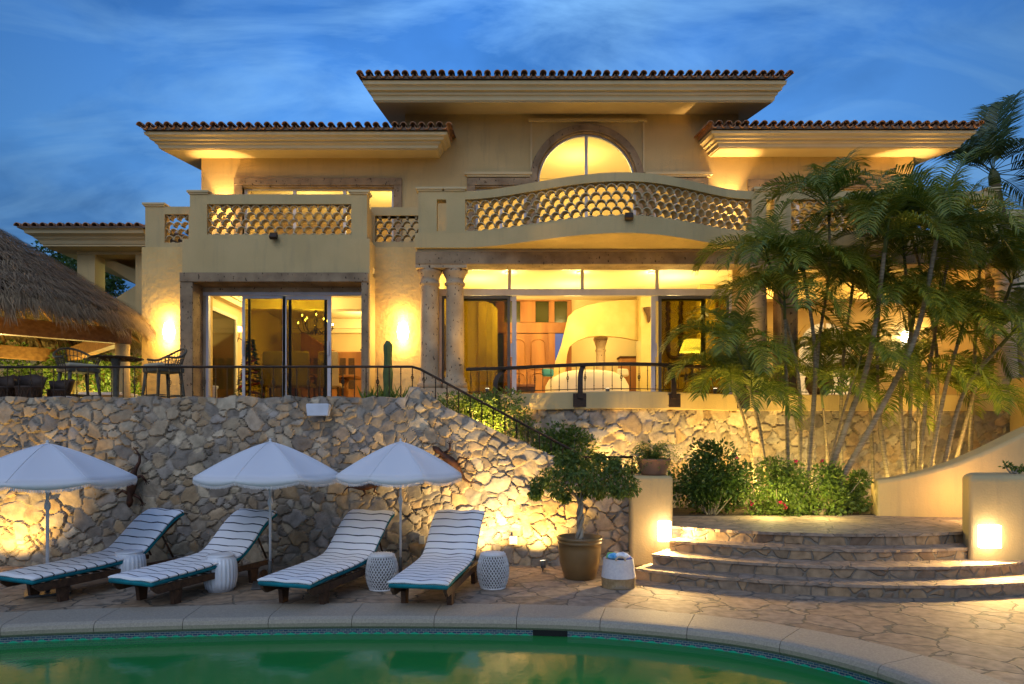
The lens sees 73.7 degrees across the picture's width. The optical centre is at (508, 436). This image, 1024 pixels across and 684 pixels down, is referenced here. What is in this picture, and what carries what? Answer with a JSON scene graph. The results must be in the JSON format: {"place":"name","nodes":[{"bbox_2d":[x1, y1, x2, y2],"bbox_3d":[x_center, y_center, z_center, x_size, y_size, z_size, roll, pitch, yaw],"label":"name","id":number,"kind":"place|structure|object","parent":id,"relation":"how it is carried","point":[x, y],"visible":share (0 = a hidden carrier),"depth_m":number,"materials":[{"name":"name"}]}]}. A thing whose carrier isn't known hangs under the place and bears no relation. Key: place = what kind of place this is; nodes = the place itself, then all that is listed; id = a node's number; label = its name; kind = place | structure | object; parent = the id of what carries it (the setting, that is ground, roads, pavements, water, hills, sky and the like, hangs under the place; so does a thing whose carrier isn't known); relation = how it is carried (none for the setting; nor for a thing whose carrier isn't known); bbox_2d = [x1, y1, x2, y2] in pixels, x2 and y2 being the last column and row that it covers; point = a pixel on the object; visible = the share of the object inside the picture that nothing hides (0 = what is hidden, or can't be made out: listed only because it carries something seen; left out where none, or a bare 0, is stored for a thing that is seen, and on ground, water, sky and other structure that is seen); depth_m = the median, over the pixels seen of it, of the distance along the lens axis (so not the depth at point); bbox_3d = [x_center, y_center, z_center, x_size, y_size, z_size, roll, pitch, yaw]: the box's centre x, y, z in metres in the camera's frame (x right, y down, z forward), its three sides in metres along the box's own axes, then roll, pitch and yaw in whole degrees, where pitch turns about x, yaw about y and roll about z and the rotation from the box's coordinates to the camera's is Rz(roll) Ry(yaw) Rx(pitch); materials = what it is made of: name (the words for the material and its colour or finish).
{"place":"outdoors","nodes":[
{"label":"outdoors","id":0,"kind":"place"},
{"bbox_2d":[0,565,1023,683],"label":"patio","id":1,"kind":"structure","parent":0,"point":[984,635],"depth_m":7.87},
{"bbox_2d":[0,440,137,598],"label":"beach umbrella","id":2,"kind":"object","parent":1,"relation":"on","point":[47,467],"visible":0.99,"depth_m":7.99,"materials":[{"name":"fabric"}]},
{"bbox_2d":[0,508,183,601],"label":"sun lounger","id":3,"kind":"object","parent":1,"relation":"on","point":[146,530],"visible":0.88,"depth_m":8.45,"materials":[{"name":"white fabric"}]},
{"bbox_2d":[111,549,146,587],"bbox_3d":[-4.885,1.691,8.800,0.402,0.458,0.403,0,0,-6],"label":"ceramic stool","id":4,"kind":"object","parent":1,"relation":"on","point":[134,559],"visible":0.59,"depth_m":8.67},
{"bbox_2d":[108,509,276,604],"bbox_3d":[-3.849,1.460,8.556,0.690,0.920,2.024,0,0,22],"label":"sun lounger","id":5,"kind":"object","parent":1,"relation":"on","point":[239,532],"visible":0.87,"depth_m":8.41,"materials":[{"name":"white fabric"}]},
{"bbox_2d":[203,552,237,592],"bbox_3d":[-3.601,1.691,8.550,0.402,0.458,0.403,0,0,0],"label":"ceramic stool","id":6,"kind":"object","parent":1,"relation":"on","point":[226,575],"visible":0.88,"depth_m":8.41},
{"bbox_2d":[193,438,337,589],"bbox_3d":[-3.067,0.966,8.800,1.743,1.896,1.743,0,0,-17],"label":"beach umbrella","id":7,"kind":"object","parent":1,"relation":"on","point":[269,464],"visible":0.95,"depth_m":8.28,"materials":[{"name":"fabric"}]},
{"bbox_2d":[0,387,628,565],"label":"terrace wall","id":8,"kind":"structure","parent":1,"relation":"on","point":[178,444],"depth_m":10.18,"materials":[{"name":"stone"}]},
{"bbox_2d":[115,447,149,507],"bbox_3d":[-5.554,0.594,10.071,0.526,0.899,0.147,0,0,0],"label":"lizard ornament","id":9,"kind":"object","parent":8,"relation":"attached to","point":[130,492],"visible":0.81,"depth_m":10.05,"materials":[{"name":"paint"}]},
{"bbox_2d":[0,365,632,473],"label":"terrace railing","id":10,"kind":"object","parent":8,"relation":"on","point":[377,383],"visible":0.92,"depth_m":10.32,"materials":[{"name":"metal"}]},
{"bbox_2d":[306,404,330,415],"bbox_3d":[-2.788,-0.397,10.065,0.338,0.183,0.190,0,0,0],"label":"outdoor speaker","id":11,"kind":"object","parent":8,"relation":"attached to","point":[318,409],"visible":1,"depth_m":9.97},
{"bbox_2d":[432,441,477,482],"bbox_3d":[-0.814,0.368,10.071,0.794,0.632,0.143,0,0,0],"label":"lizard ornament","id":12,"kind":"object","parent":8,"relation":"attached to","point":[448,459],"visible":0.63,"depth_m":10.04,"materials":[{"name":"paint"}]},
{"bbox_2d":[257,509,394,604],"bbox_3d":[-2.167,1.459,8.462,0.690,0.923,2.024,0,0,17],"label":"sun lounger","id":13,"kind":"object","parent":1,"relation":"on","point":[355,542],"visible":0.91,"depth_m":8.44,"materials":[{"name":"white fabric"}]},
{"bbox_2d":[365,551,398,591],"bbox_3d":[-1.594,1.692,8.620,0.418,0.458,0.420,0,0,0],"label":"wicker stool","id":14,"kind":"object","parent":1,"relation":"on","point":[383,568],"visible":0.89,"depth_m":8.48,"materials":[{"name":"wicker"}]},
{"bbox_2d":[336,438,461,572],"bbox_3d":[-1.426,0.966,9.050,1.604,1.896,1.604,0,0,-6],"label":"beach umbrella","id":15,"kind":"object","parent":1,"relation":"on","point":[400,464],"visible":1,"depth_m":8.57,"materials":[{"name":"fabric"}]},
{"bbox_2d":[388,509,484,604],"bbox_3d":[-0.818,1.457,8.414,0.690,0.926,2.024,0,0,9],"label":"sun lounger","id":16,"kind":"object","parent":1,"relation":"on","point":[444,561],"visible":0.97,"depth_m":8.63,"materials":[{"name":"white fabric"}]},
{"bbox_2d":[477,550,508,589],"bbox_3d":[-0.194,1.692,8.700,0.418,0.458,0.420,0,0,-17],"label":"wicker stool","id":17,"kind":"object","parent":1,"relation":"on","point":[492,568],"visible":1,"depth_m":8.56,"materials":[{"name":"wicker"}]},
{"bbox_2d":[0,603,1009,683],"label":"swimming pool","id":18,"kind":"structure","parent":1,"relation":"in","point":[863,661],"depth_m":7.09,"materials":[{"name":"stone"}]},
{"bbox_2d":[0,634,867,683],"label":"water","id":19,"kind":"structure","parent":18,"relation":"in","point":[383,659],"depth_m":6.31,"materials":[{"name":"green liquid"}]},
{"bbox_2d":[557,533,602,580],"bbox_3d":[0.974,1.635,9.300,0.630,0.570,0.630,0,0,0],"label":"plant pot","id":20,"kind":"object","parent":1,"relation":"on","point":[579,559],"visible":0.97,"depth_m":9.07,"materials":[{"name":"ceramic"}]},
{"bbox_2d":[527,448,642,538],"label":"ficus tree","id":21,"kind":"object","parent":20,"relation":"on","point":[575,467],"visible":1,"depth_m":9.22,"materials":[{"name":"green plant"}]},
{"bbox_2d":[601,551,634,589],"bbox_3d":[1.411,1.707,8.750,0.436,0.426,0.402,0,0,0],"label":"towel basket","id":22,"kind":"object","parent":1,"relation":"on","point":[616,574],"visible":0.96,"depth_m":8.59,"materials":[{"name":"beige fabric"}]},
{"bbox_2d":[625,474,672,566],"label":"stucco pillar","id":23,"kind":"structure","parent":1,"relation":"on","point":[650,506],"depth_m":10.05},
{"bbox_2d":[637,458,670,475],"bbox_3d":[2.206,0.451,10.350,0.520,0.250,0.520,0,0,0],"label":"plant bowl","id":24,"kind":"object","parent":23,"relation":"on","point":[652,468],"visible":0.88,"depth_m":10.16,"materials":[{"name":"ceramic"}]},
{"bbox_2d":[623,440,684,475],"bbox_3d":[2.194,0.326,10.327,1.042,0.562,0.792,0,0,0],"label":"fern","id":25,"kind":"object","parent":24,"relation":"in","point":[652,454],"visible":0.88,"depth_m":10.28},
{"bbox_2d":[658,521,670,541],"bbox_3d":[2.285,1.378,9.989,0.185,0.296,0.099,0,0,0],"label":"wall lamp","id":26,"kind":"object","parent":23,"relation":"attached to","point":[664,531],"visible":0.82,"depth_m":9.94,"materials":[{"name":"white"}]},
{"bbox_2d":[673,504,872,538],"bbox_3d":[5.200,1.610,13.300,15.600,0.580,5.400,0,0,0],"label":"planting bed","id":27,"kind":"object","parent":1,"relation":"on","point":[687,511],"visible":0.05,"depth_m":11.77,"materials":[{"name":"soil"}]},
{"bbox_2d":[434,385,527,430],"bbox_3d":[-0.655,0.174,12.702,2.063,2.304,0.895,0,0,0],"label":"terrace shrub","id":28,"kind":"object","parent":27,"relation":"on","point":[464,404],"visible":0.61,"depth_m":12.58,"materials":[{"name":"green plant"}]},
{"bbox_2d":[497,406,541,445],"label":"terrace shrub","id":29,"kind":"object","parent":27,"relation":"on","point":[522,431],"visible":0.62,"depth_m":12.15,"materials":[{"name":"green plant"}]},
{"bbox_2d":[531,420,604,472],"bbox_3d":[1.016,0.509,12.117,1.414,1.636,0.906,0,0,0],"label":"terrace shrub","id":30,"kind":"object","parent":27,"relation":"on","point":[570,439],"visible":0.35,"depth_m":12.02,"materials":[{"name":"green plant"}]},
{"bbox_2d":[667,436,763,514],"bbox_3d":[3.504,0.736,11.645,1.785,1.516,0.943,0,0,0],"label":"bougainvillea","id":31,"kind":"object","parent":27,"relation":"on","point":[708,480],"visible":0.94,"depth_m":11.53,"materials":[{"name":"green plant"}]},
{"bbox_2d":[664,322,788,500],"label":"areca palm","id":32,"kind":"object","parent":27,"relation":"on","point":[717,360],"visible":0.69,"depth_m":12.03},
{"bbox_2d":[658,281,803,500],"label":"areca palm","id":33,"kind":"object","parent":27,"relation":"on","point":[738,328],"visible":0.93,"depth_m":11.64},
{"bbox_2d":[462,409,1009,507],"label":"garden wall","id":34,"kind":"structure","parent":27,"relation":"on","point":[620,432],"depth_m":13.39,"materials":[{"name":"stone"}]},
{"bbox_2d":[681,343,808,508],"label":"areca palm","id":35,"kind":"object","parent":27,"relation":"on","point":[756,380],"visible":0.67,"depth_m":11.55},
{"bbox_2d":[690,192,857,482],"bbox_3d":[4.618,-1.538,12.124,2.568,5.718,2.580,0,0,0],"label":"areca palm","id":36,"kind":"object","parent":27,"relation":"on","point":[746,238],"visible":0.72,"depth_m":12.10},
{"bbox_2d":[703,240,858,467],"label":"areca palm","id":37,"kind":"object","parent":27,"relation":"on","point":[784,282],"visible":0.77,"depth_m":11.78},
{"bbox_2d":[736,455,836,516],"bbox_3d":[4.698,0.944,11.598,1.802,1.321,0.940,0,0,0],"label":"bougainvillea","id":38,"kind":"object","parent":27,"relation":"on","point":[786,489],"visible":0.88,"depth_m":11.46,"materials":[{"name":"green plant"}]},
{"bbox_2d":[731,203,888,481],"bbox_3d":[5.260,-1.369,11.919,2.624,5.387,2.443,0,0,17],"label":"areca palm","id":39,"kind":"object","parent":27,"relation":"on","point":[827,253],"visible":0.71,"depth_m":11.85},
{"bbox_2d":[754,342,899,465],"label":"areca palm","id":40,"kind":"object","parent":27,"relation":"on","point":[823,374],"visible":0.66,"depth_m":12.36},
{"bbox_2d":[751,146,905,501],"bbox_3d":[5.653,-1.956,12.247,2.575,6.556,2.566,0,0,0],"label":"areca palm","id":41,"kind":"object","parent":27,"relation":"on","point":[823,186],"visible":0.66,"depth_m":12.16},
{"bbox_2d":[804,459,873,515],"bbox_3d":[5.541,0.918,11.589,1.324,1.110,0.724,0,0,0],"label":"bougainvillea","id":42,"kind":"object","parent":27,"relation":"on","point":[841,501],"visible":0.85,"depth_m":11.46,"materials":[{"name":"green plant"}]},
{"bbox_2d":[783,226,930,469],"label":"areca palm","id":43,"kind":"object","parent":27,"relation":"on","point":[866,251],"visible":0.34,"depth_m":12.66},
{"bbox_2d":[796,315,940,465],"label":"areca palm","id":44,"kind":"object","parent":27,"relation":"on","point":[892,356],"visible":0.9,"depth_m":11.89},
{"bbox_2d":[801,338,942,479],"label":"areca palm","id":45,"kind":"object","parent":27,"relation":"on","point":[852,363],"visible":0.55,"depth_m":12.49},
{"bbox_2d":[795,239,968,476],"bbox_3d":[6.715,-1.156,12.225,2.527,4.966,2.786,0,0,-26],"label":"areca palm","id":46,"kind":"object","parent":27,"relation":"on","point":[848,279],"visible":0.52,"depth_m":12.05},
{"bbox_2d":[790,164,978,514],"bbox_3d":[6.369,-1.671,11.614,2.750,6.026,2.653,0,0,0],"label":"areca palm","id":47,"kind":"object","parent":27,"relation":"on","point":[890,208],"visible":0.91,"depth_m":11.50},
{"bbox_2d":[817,209,990,472],"bbox_3d":[7.199,-1.630,12.393,2.828,5.904,2.615,0,0,0],"label":"areca palm","id":48,"kind":"object","parent":27,"relation":"on","point":[897,241],"visible":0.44,"depth_m":12.54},
{"bbox_2d":[832,164,996,464],"bbox_3d":[7.481,-1.946,12.819,2.542,6.537,2.701,0,0,-45],"label":"areca palm","id":49,"kind":"object","parent":27,"relation":"on","point":[909,208],"visible":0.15,"depth_m":12.87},
{"bbox_2d":[818,145,1023,514],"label":"areca palm","id":50,"kind":"object","parent":27,"relation":"on","point":[927,202],"visible":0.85,"depth_m":11.38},
{"bbox_2d":[829,254,1019,473],"bbox_3d":[7.202,-0.977,12.072,2.706,4.603,2.501,0,0,0],"label":"areca palm","id":51,"kind":"object","parent":27,"relation":"on","point":[916,299],"visible":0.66,"depth_m":11.95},
{"bbox_2d":[844,324,1007,470],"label":"areca palm","id":52,"kind":"object","parent":27,"relation":"on","point":[919,352],"visible":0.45,"depth_m":12.35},
{"bbox_2d":[868,172,1023,469],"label":"areca palm","id":53,"kind":"object","parent":27,"relation":"on","point":[924,410],"visible":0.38,"depth_m":12.36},
{"bbox_2d":[871,426,1023,516],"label":"curved garden wall","id":54,"kind":"structure","parent":27,"relation":"on","point":[934,491],"depth_m":11.17,"materials":[{"name":"beige paint"}]},
{"bbox_2d":[884,273,1023,466],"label":"areca palm","id":55,"kind":"object","parent":27,"relation":"on","point":[964,289],"visible":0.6,"depth_m":12.06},
{"bbox_2d":[900,193,1023,450],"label":"areca palm","id":56,"kind":"object","parent":27,"relation":"on","point":[974,360],"visible":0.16,"depth_m":12.87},
{"bbox_2d":[904,349,1023,452],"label":"areca palm","id":57,"kind":"object","parent":27,"relation":"on","point":[997,406],"visible":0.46,"depth_m":12.45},
{"bbox_2d":[919,287,1023,462],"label":"areca palm","id":58,"kind":"object","parent":27,"relation":"on","point":[1016,300],"visible":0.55,"depth_m":12.07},
{"bbox_2d":[933,237,1023,457],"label":"areca palm","id":59,"kind":"object","parent":27,"relation":"on","point":[1001,260],"visible":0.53,"depth_m":12.45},
{"bbox_2d":[1010,377,1023,431],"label":"side wall block","id":60,"kind":"structure","parent":27,"relation":"on","point":[1016,420],"depth_m":13.07,"materials":[{"name":"paint"}]},
{"bbox_2d":[635,529,1023,597],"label":"garden steps","id":61,"kind":"structure","parent":1,"relation":"on","point":[941,566],"depth_m":8.83,"materials":[{"name":"stone"}]},
{"bbox_2d":[671,515,962,536],"bbox_3d":[5.843,1.330,10.636,7.883,0.040,2.603,0,0,-10],"label":"landing","id":62,"kind":"object","parent":61,"relation":"on","point":[853,526],"visible":0.65,"depth_m":10.10,"materials":[{"name":"stone"}]},
{"bbox_2d":[962,472,1023,559],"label":"stucco pillar","id":63,"kind":"structure","parent":1,"relation":"on","point":[992,498],"depth_m":8.99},
{"bbox_2d":[978,525,1001,547],"bbox_3d":[6.300,1.302,8.940,0.257,0.299,0.099,0,0,0],"label":"wall lamp","id":64,"kind":"object","parent":63,"relation":"attached to","point":[989,536],"visible":1,"depth_m":8.89,"materials":[{"name":"white"}]},
{"bbox_2d":[0,0,1023,294],"label":"sky","id":65,"kind":"structure","parent":0,"point":[77,77],"materials":[{"name":"blue"}]},
{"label":"terrace floor","id":66,"kind":"structure","parent":0,"visible":0},
{"bbox_2d":[0,375,15,396],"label":"barrel chair","id":67,"kind":"object","parent":66,"relation":"on","point":[3,387],"visible":0.43,"depth_m":11.61,"materials":[{"name":"wicker"}]},
{"bbox_2d":[0,339,49,395],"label":"hedge shrub","id":68,"kind":"object","parent":66,"relation":"on","point":[22,370],"visible":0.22,"depth_m":17.57,"materials":[{"name":"green plant"}]},
{"bbox_2d":[10,374,47,397],"bbox_3d":[-8.083,-0.809,11.535,0.476,0.539,0.476,0,0,22],"label":"barrel chair","id":69,"kind":"object","parent":66,"relation":"on","point":[36,388],"visible":0.67,"depth_m":11.49,"materials":[{"name":"wicker"}]},
{"bbox_2d":[46,379,74,396],"bbox_3d":[-7.820,-0.788,11.934,0.437,0.495,0.437,0,0,-28],"label":"barrel chair","id":70,"kind":"object","parent":66,"relation":"on","point":[59,388],"visible":0.52,"depth_m":11.89,"materials":[{"name":"wicker"}]},
{"bbox_2d":[0,359,134,395],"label":"hedge","id":71,"kind":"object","parent":66,"relation":"on","point":[31,361],"depth_m":18.60,"materials":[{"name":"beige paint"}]},
{"bbox_2d":[31,240,113,297],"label":"garden tree","id":72,"kind":"object","parent":66,"relation":"on","point":[69,262],"visible":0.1,"depth_m":24.16,"materials":[{"name":"green plant"}]},
{"bbox_2d":[41,343,107,397],"bbox_3d":[-11.048,-1.497,17.481,1.665,1.932,1.086,0,0,-26],"label":"hedge shrub","id":73,"kind":"object","parent":66,"relation":"on","point":[50,376],"visible":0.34,"depth_m":17.35,"materials":[{"name":"green plant"}]},
{"bbox_2d":[52,347,101,396],"bbox_3d":[-7.977,-1.109,12.634,0.682,1.143,0.780,0,0,35],"label":"bar chair","id":74,"kind":"object","parent":66,"relation":"on","point":[71,371],"visible":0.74,"depth_m":12.55,"materials":[{"name":"grey wicker"}]},
{"bbox_2d":[0,230,159,397],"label":"palapa","id":75,"kind":"structure","parent":66,"relation":"on","point":[44,304],"depth_m":13.64,"materials":[{"name":"plant"}]},
{"bbox_2d":[13,222,188,397],"bbox_3d":[-10.121,-3.294,19.540,4.524,5.508,4.920,0,0,0],"label":"annex","id":76,"kind":"object","parent":66,"relation":"on","point":[96,251],"visible":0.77,"depth_m":17.71,"materials":[{"name":"beige paint"}]},
{"bbox_2d":[88,352,141,395],"bbox_3d":[-9.940,-1.363,17.200,1.369,1.666,1.141,0,0,25],"label":"hedge shrub","id":77,"kind":"object","parent":66,"relation":"on","point":[107,375],"visible":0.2,"depth_m":17.16,"materials":[{"name":"green plant"}]},
{"bbox_2d":[87,355,143,396],"bbox_3d":[-7.412,-1.017,12.900,0.947,0.954,0.947,0,0,0],"label":"bar table","id":78,"kind":"object","parent":66,"relation":"on","point":[116,360],"visible":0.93,"depth_m":12.85,"materials":[{"name":"metal"}]},
{"bbox_2d":[141,348,186,397],"bbox_3d":[-6.330,-1.109,12.648,0.780,1.143,0.682,0,0,35],"label":"bar chair","id":79,"kind":"object","parent":66,"relation":"on","point":[165,370],"visible":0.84,"depth_m":12.53,"materials":[{"name":"grey wicker"}]},
{"bbox_2d":[356,384,410,397],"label":"agave plant","id":80,"kind":"object","parent":66,"relation":"on","point":[392,394],"visible":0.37,"depth_m":11.78,"materials":[{"name":"green plant"}]},
{"bbox_2d":[383,341,392,396],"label":"cactus","id":81,"kind":"object","parent":66,"relation":"on","point":[387,347],"visible":0.73,"depth_m":11.94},
{"bbox_2d":[136,69,1022,410],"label":"villa","id":82,"kind":"object","parent":66,"relation":"on","point":[438,209],"visible":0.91,"depth_m":15.21,"materials":[{"name":"paint"}]},
{"bbox_2d":[163,322,174,338],"bbox_3d":[-7.437,-2.318,14.924,0.260,0.360,0.148,0,0,0],"label":"wall sconce","id":83,"kind":"object","parent":82,"relation":"attached to","point":[168,330],"depth_m":14.89,"materials":[{"name":"white"}]},
{"bbox_2d":[213,306,236,397],"bbox_3d":[-6.869,-1.930,16.350,0.058,2.200,1.800,0,0,0],"label":"side door","id":84,"kind":"structure","parent":82,"relation":"in","point":[224,323],"depth_m":16.54,"materials":[{"name":"clear glass"}]},
{"bbox_2d":[242,296,284,398],"bbox_3d":[-5.316,-1.874,14.850,0.939,2.388,0.080,0,0,0],"label":"sliding door","id":85,"kind":"structure","parent":82,"relation":"in","point":[263,321],"depth_m":14.87,"materials":[{"name":"glass"}]},
{"bbox_2d":[283,296,331,397],"bbox_3d":[-4.377,-1.874,14.850,1.049,2.388,0.080,0,0,0],"label":"sliding door","id":86,"kind":"structure","parent":82,"relation":"in","point":[308,319],"depth_m":14.87,"materials":[{"name":"glass"}]},
{"bbox_2d":[234,178,401,241],"bbox_3d":[-4.615,-5.270,16.653,4.070,2.020,0.234,0,0,0],"label":"window","id":87,"kind":"structure","parent":82,"relation":"in","point":[394,185],"depth_m":16.54,"materials":[{"name":"stone"}]},
{"bbox_2d":[332,351,343,396],"bbox_3d":[-4.386,-1.455,16.880,0.571,1.260,0.560,0,0,0],"label":"dining chair","id":88,"kind":"object","parent":82,"relation":"in","point":[335,377],"visible":0.38,"depth_m":16.60,"materials":[{"name":"fabric"}]},
{"bbox_2d":[332,349,360,397],"bbox_3d":[-4.459,-1.934,19.995,2.998,2.219,1.190,0,0,0],"label":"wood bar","id":89,"kind":"object","parent":82,"relation":"in","point":[348,358],"visible":0.24,"depth_m":19.60,"materials":[{"name":"brown wood"}]},
{"bbox_2d":[339,375,360,396],"bbox_3d":[-4.950,-1.202,17.800,2.100,0.755,1.000,0,0,0],"label":"chair","id":90,"kind":"object","parent":82,"relation":"in","point":[347,378],"visible":0.16,"depth_m":17.70,"materials":[{"name":"brown wood"}]},
{"bbox_2d":[442,296,509,393],"bbox_3d":[-0.717,-1.982,15.170,1.518,2.299,0.040,0,0,0],"label":"sliding door","id":91,"kind":"structure","parent":82,"relation":"in","point":[486,318],"depth_m":15.17,"materials":[{"name":"glass"}]},
{"bbox_2d":[467,178,529,230],"bbox_3d":[-0.175,-5.270,16.653,1.650,2.020,0.234,0,0,0],"label":"window","id":92,"kind":"structure","parent":82,"relation":"in","point":[473,184],"depth_m":16.54,"materials":[{"name":"metal"}]},
{"bbox_2d":[510,296,515,393],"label":"sliding door","id":93,"kind":"structure","parent":82,"relation":"in","point":[512,298],"depth_m":15.21,"materials":[{"name":"metal"}]},
{"bbox_2d":[510,334,527,388],"bbox_3d":[0.272,-1.846,18.974,0.544,2.033,0.152,0,0,0],"label":"entrance door","id":94,"kind":"structure","parent":82,"relation":"in","point":[521,339],"depth_m":18.93,"materials":[{"name":"brown wood"}]},
{"bbox_2d":[529,334,547,392],"bbox_3d":[0.827,-1.846,18.974,0.558,2.033,0.152,0,0,0],"label":"entrance door","id":95,"kind":"structure","parent":82,"relation":"in","point":[538,343],"depth_m":18.93,"materials":[{"name":"brown wood"}]},
{"bbox_2d":[543,369,628,392],"bbox_3d":[1.952,-1.265,17.425,2.231,0.870,2.050,0,0,0],"label":"round sofa","id":96,"kind":"object","parent":82,"relation":"on","point":[598,378],"visible":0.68,"depth_m":16.56,"materials":[{"name":"white fabric"}]},
{"bbox_2d":[530,124,643,223],"bbox_3d":[1.910,-5.885,16.650,2.780,3.410,0.240,0,0,0],"label":"arched window","id":97,"kind":"structure","parent":82,"relation":"in","point":[600,132],"depth_m":16.53,"materials":[{"name":"stone"}]},
{"bbox_2d":[617,356,635,390],"bbox_3d":[3.766,-1.648,21.150,0.722,1.647,0.580,0,0,0],"label":"wood cabinet","id":98,"kind":"object","parent":82,"relation":"in","point":[633,368],"visible":0.31,"depth_m":20.90,"materials":[{"name":"brown wood"}]},
{"bbox_2d":[466,362,819,408],"bbox_3d":[2.647,-0.955,12.935,6.959,0.810,1.060,0,0,0],"label":"balcony railing","id":99,"kind":"object","parent":82,"relation":"attached to","point":[579,398],"visible":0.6,"depth_m":12.61,"materials":[{"name":"metal"}]},
{"bbox_2d":[651,296,657,391],"bbox_3d":[3.789,-1.982,15.210,1.211,2.299,0.080,0,0,0],"label":"sliding door","id":100,"kind":"structure","parent":82,"relation":"in","point":[653,298],"depth_m":15.21,"materials":[{"name":"metal"}]},
{"bbox_2d":[646,178,707,224],"bbox_3d":[4.100,-5.270,16.653,1.500,2.020,0.234,0,0,0],"label":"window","id":101,"kind":"structure","parent":82,"relation":"in","point":[700,180],"depth_m":16.54,"materials":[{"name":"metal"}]},
{"bbox_2d":[658,296,728,393],"bbox_3d":[4.119,-1.982,15.170,1.560,2.299,0.040,0,0,0],"label":"sliding door","id":102,"kind":"structure","parent":82,"relation":"in","point":[672,310],"depth_m":15.17,"materials":[{"name":"glass"}]},
{"bbox_2d":[805,376,832,394],"bbox_3d":[6.371,-1.082,14.000,0.540,0.500,0.540,0,0,0],"label":"planter pot","id":103,"kind":"object","parent":82,"relation":"on","point":[809,387],"visible":0.16,"depth_m":13.86,"materials":[{"name":"ceramic"}]},
{"bbox_2d":[789,326,850,361],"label":"potted palm","id":104,"kind":"object","parent":103,"relation":"in","point":[804,343],"visible":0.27,"depth_m":13.92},
{"bbox_2d":[747,179,897,230],"bbox_3d":[7.625,-5.250,16.653,3.650,1.980,0.234,0,0,0],"label":"window","id":105,"kind":"structure","parent":82,"relation":"in","point":[751,183],"depth_m":16.54,"materials":[{"name":"metal"}]},
{"bbox_2d":[798,319,855,394],"bbox_3d":[8.048,-1.924,17.364,1.535,2.147,0.069,0,0,0],"label":"arched niche","id":106,"kind":"object","parent":82,"relation":"in","point":[805,329],"visible":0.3,"depth_m":17.37,"materials":[{"name":"paint"}]},
{"label":"ground","id":107,"kind":"structure","parent":0,"visible":0},
{"bbox_2d":[64,262,130,299],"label":"garden tree","id":108,"kind":"object","parent":107,"relation":"on","point":[119,286],"visible":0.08,"depth_m":26.63,"materials":[{"name":"green plant"}]},
{"bbox_2d":[930,89,1023,377],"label":"coconut palm","id":109,"kind":"object","parent":107,"relation":"on","point":[989,130],"visible":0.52,"depth_m":19.92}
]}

